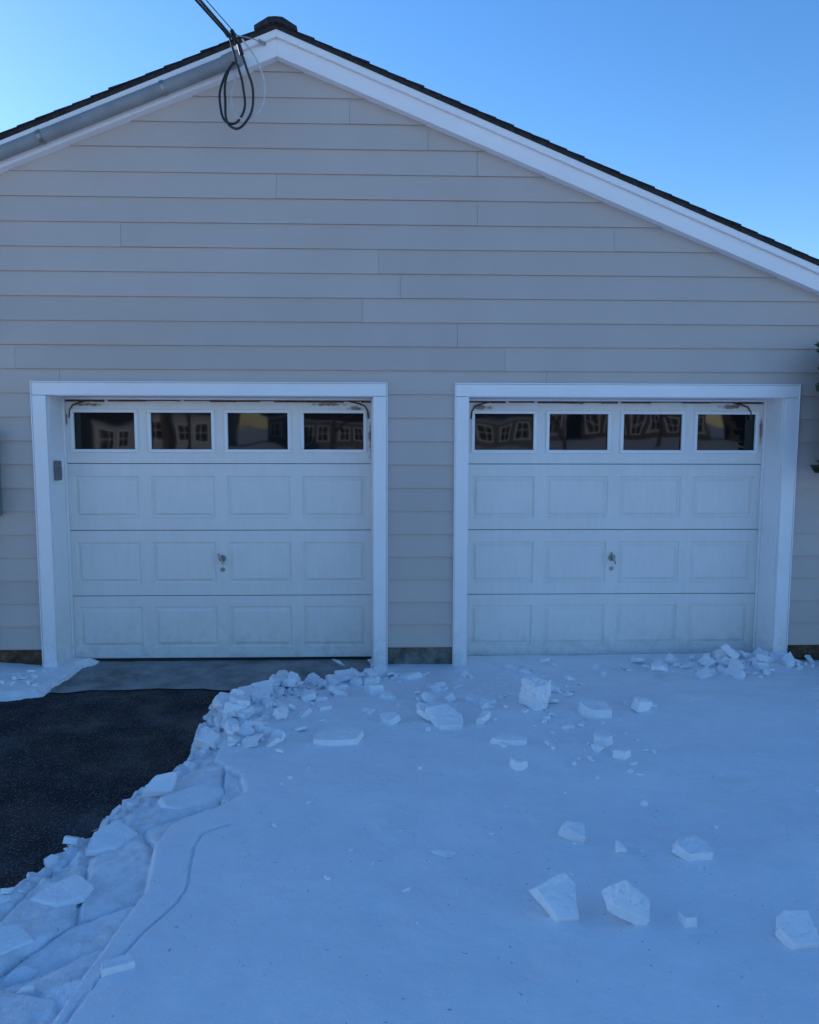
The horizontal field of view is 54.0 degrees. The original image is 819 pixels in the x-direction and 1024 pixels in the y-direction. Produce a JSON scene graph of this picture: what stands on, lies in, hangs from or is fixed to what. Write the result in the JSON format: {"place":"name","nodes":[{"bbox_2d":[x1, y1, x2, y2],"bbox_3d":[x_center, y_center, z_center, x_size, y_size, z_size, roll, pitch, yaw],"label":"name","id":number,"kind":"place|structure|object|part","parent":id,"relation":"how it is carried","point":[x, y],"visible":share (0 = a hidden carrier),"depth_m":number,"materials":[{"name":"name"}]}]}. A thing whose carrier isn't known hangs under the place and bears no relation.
{"place":"outdoors","nodes":[
{"label":"outdoors","id":0,"kind":"place"},
{"bbox_2d":[0,473,1,515],"bbox_3d":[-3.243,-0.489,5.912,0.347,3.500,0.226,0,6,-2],"label":"electric meter","id":1,"kind":"object","parent":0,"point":[0,497],"visible":1,"depth_m":6.04,"materials":[{"name":"grey paint"}]},
{"bbox_2d":[0,688,230,888],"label":"driveway","id":2,"kind":"structure","parent":0,"point":[81,764],"depth_m":4.66,"materials":[{"name":"black asphalt"}]},
{"bbox_2d":[47,659,370,692],"bbox_3d":[0.126,1.251,6.242,5.900,0.001,0.857,0,6,-2],"label":"concrete apron","id":3,"kind":"object","parent":2,"relation":"on","point":[166,674],"visible":0.34,"depth_m":6.24,"materials":[{"name":"grey concrete"}]},
{"bbox_2d":[92,656,371,660],"bbox_3d":[-1.512,1.198,6.586,2.433,0.014,0.034,0,6,-2],"label":"bottom seal","id":4,"kind":"object","parent":3,"relation":"on","point":[249,658],"visible":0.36,"depth_m":6.58,"materials":[{"name":"black rubber"}]},
{"bbox_2d":[70,409,366,571],"bbox_3d":[-1.507,-0.161,6.412,2.331,1.302,0.077,0,6,-2],"label":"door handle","id":5,"kind":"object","parent":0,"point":[193,431],"depth_m":6.39,"materials":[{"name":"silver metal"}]},
{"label":"window frames","id":6,"kind":"part","parent":5,"relation":"part of","materials":[{"name":"white paint"}]},
{"bbox_3d":[-1.507,-0.643,6.399,2.286,0.304,0.004,0,6,-2],"label":"window glass","id":7,"kind":"part","parent":5,"relation":"part of","materials":[{"name":"black glass"}]},
{"bbox_2d":[67,463,370,463],"bbox_3d":[-1.510,0.135,6.511,2.483,2.145,0.026,0,6,-2],"label":"door backing","id":8,"kind":"object","parent":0,"point":[218,463],"depth_m":6.44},
{"bbox_2d":[0,644,818,1012],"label":"snow chunks","id":9,"kind":"object","parent":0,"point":[554,896],"visible":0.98,"depth_m":4.46,"materials":[{"name":"white snow"}]},
{"bbox_2d":[0,0,818,258],"label":"sky","id":10,"kind":"structure","parent":0,"point":[711,105],"materials":[{"name":"blue"}]},
{"bbox_2d":[468,464,760,529],"bbox_3d":[1.658,0.132,6.615,2.483,2.145,0.026,0,6,-2],"label":"door backing","id":11,"kind":"object","parent":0,"point":[536,529],"depth_m":6.58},
{"label":"ground","id":12,"kind":"structure","parent":0,"visible":0},
{"bbox_2d":[0,653,818,1023],"bbox_3d":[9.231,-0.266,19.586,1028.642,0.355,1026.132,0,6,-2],"label":"snow","id":13,"kind":"structure","parent":12,"relation":"on","point":[196,915],"depth_m":3.21,"materials":[{"name":"white snow"}]},
{"bbox_2d":[0,645,818,664],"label":"foundation","id":14,"kind":"object","parent":12,"relation":"on","point":[426,655],"visible":0.08,"depth_m":6.34,"materials":[{"name":"concrete"}]},
{"bbox_2d":[0,369,818,649],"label":"walls","id":15,"kind":"structure","parent":14,"relation":"on","point":[388,647],"depth_m":6.32,"materials":[{"name":"paint"}]},
{"bbox_2d":[47,395,375,666],"bbox_3d":[-1.504,0.179,6.334,2.487,2.193,0.306,0,6,-2],"label":"door jamb","id":16,"kind":"object","parent":15,"relation":"attached to","point":[61,527],"depth_m":6.30,"materials":[{"name":"white wood"}]},
{"bbox_2d":[53,461,61,480],"bbox_3d":[-2.697,-0.319,6.171,0.041,0.150,0.070,0,6,-2],"label":"door keypad","id":17,"kind":"object","parent":16,"relation":"attached to","point":[57,465],"depth_m":6.14,"materials":[{"name":"grey plastic"}]},
{"bbox_2d":[65,399,370,418],"bbox_3d":[-1.506,-0.813,6.354,2.393,0.144,0.017,0,6,-2],"label":"weatherstrip","id":18,"kind":"object","parent":16,"relation":"attached to","point":[306,401],"visible":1,"depth_m":6.35,"materials":[{"name":"rubber"}]},
{"bbox_2d":[65,397,371,657],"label":"panels","id":19,"kind":"object","parent":16,"relation":"attached to","point":[291,543],"visible":0.94,"depth_m":6.48,"materials":[{"name":"paint"}]},
{"bbox_2d":[0,61,818,648],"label":"lap siding","id":20,"kind":"object","parent":15,"relation":"attached to","point":[300,227],"visible":0.91,"depth_m":6.01,"materials":[{"name":"paint"}]},
{"bbox_2d":[29,381,387,666],"bbox_3d":[-1.498,0.130,6.151,2.661,2.228,0.046,0,6,-2],"label":"door casing","id":21,"kind":"object","parent":20,"relation":"attached to","point":[40,391],"depth_m":6.07,"materials":[{"name":"white wood"}]},
{"bbox_2d":[0,39,818,295],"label":"rake board","id":22,"kind":"object","parent":20,"relation":"attached to","point":[322,69],"visible":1,"depth_m":5.85,"materials":[{"name":"white wood"}]},
{"bbox_2d":[452,383,800,665],"bbox_3d":[1.670,0.128,6.255,2.661,2.228,0.046,0,6,-2],"label":"door casing","id":23,"kind":"object","parent":20,"relation":"attached to","point":[790,394],"depth_m":6.18,"materials":[{"name":"white wood"}]},
{"bbox_2d":[0,29,818,274],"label":"rake moulding","id":24,"kind":"object","parent":15,"relation":"attached to","point":[513,137],"visible":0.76,"depth_m":5.80,"materials":[{"name":"white wood"}]},
{"bbox_2d":[0,50,243,160],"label":"electrical conduit","id":25,"kind":"object","parent":24,"relation":"attached to","point":[119,105],"visible":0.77,"depth_m":5.66,"materials":[{"name":"grey plastic"}]},
{"bbox_2d":[0,16,818,265],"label":"shingle roof","id":26,"kind":"structure","parent":15,"relation":"on","point":[271,23],"depth_m":5.74,"materials":[{"name":"black"}]},
{"bbox_2d":[469,397,783,656],"bbox_3d":[1.664,0.176,6.439,2.487,2.193,0.306,0,6,-2],"label":"door jamb","id":27,"kind":"object","parent":15,"relation":"attached to","point":[768,516],"depth_m":6.44,"materials":[{"name":"white wood"}]},
{"bbox_2d":[471,410,758,570],"bbox_3d":[1.661,-0.164,6.517,2.331,1.302,0.077,0,6,-2],"label":"garage door","id":28,"kind":"structure","parent":27,"relation":"attached to","point":[498,431],"depth_m":6.50,"materials":[{"name":"white paint"}]},
{"bbox_2d":[466,399,763,655],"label":"panels","id":29,"kind":"object","parent":28,"relation":"attached to","point":[676,534],"visible":0.94,"depth_m":6.58,"materials":[{"name":"paint"}]},
{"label":"window frames","id":30,"kind":"part","parent":28,"relation":"part of","materials":[{"name":"white paint"}]},
{"bbox_3d":[1.661,-0.646,6.504,2.286,0.304,0.004,0,6,-2],"label":"window glass","id":31,"kind":"part","parent":28,"relation":"part of","materials":[{"name":"black glass"}]},
{"bbox_2d":[469,401,762,419],"bbox_3d":[1.659,-0.816,6.458,2.386,0.144,0.017,0,6,-2],"label":"weatherstrip","id":32,"kind":"object","parent":27,"relation":"attached to","point":[737,403],"visible":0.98,"depth_m":6.45,"materials":[{"name":"rubber"}]},
{"bbox_2d":[810,342,818,472],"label":"evergreen shrub","id":33,"kind":"object","parent":12,"relation":"on","point":[815,468],"visible":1,"depth_m":6.15,"materials":[{"name":"green plant"}]},
{"bbox_3d":[-7.599,-0.557,-18.392,2.000,8.600,0.318,0,6,-2],"label":"utility pole","id":34,"kind":"object","parent":12,"relation":"on","visible":0},
{"bbox_2d":[195,0,265,129],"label":"overhead power cable","id":35,"kind":"object","parent":34,"relation":"attached to","point":[232,34],"visible":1,"depth_m":5.50,"materials":[{"name":"black rubber"}]}
]}

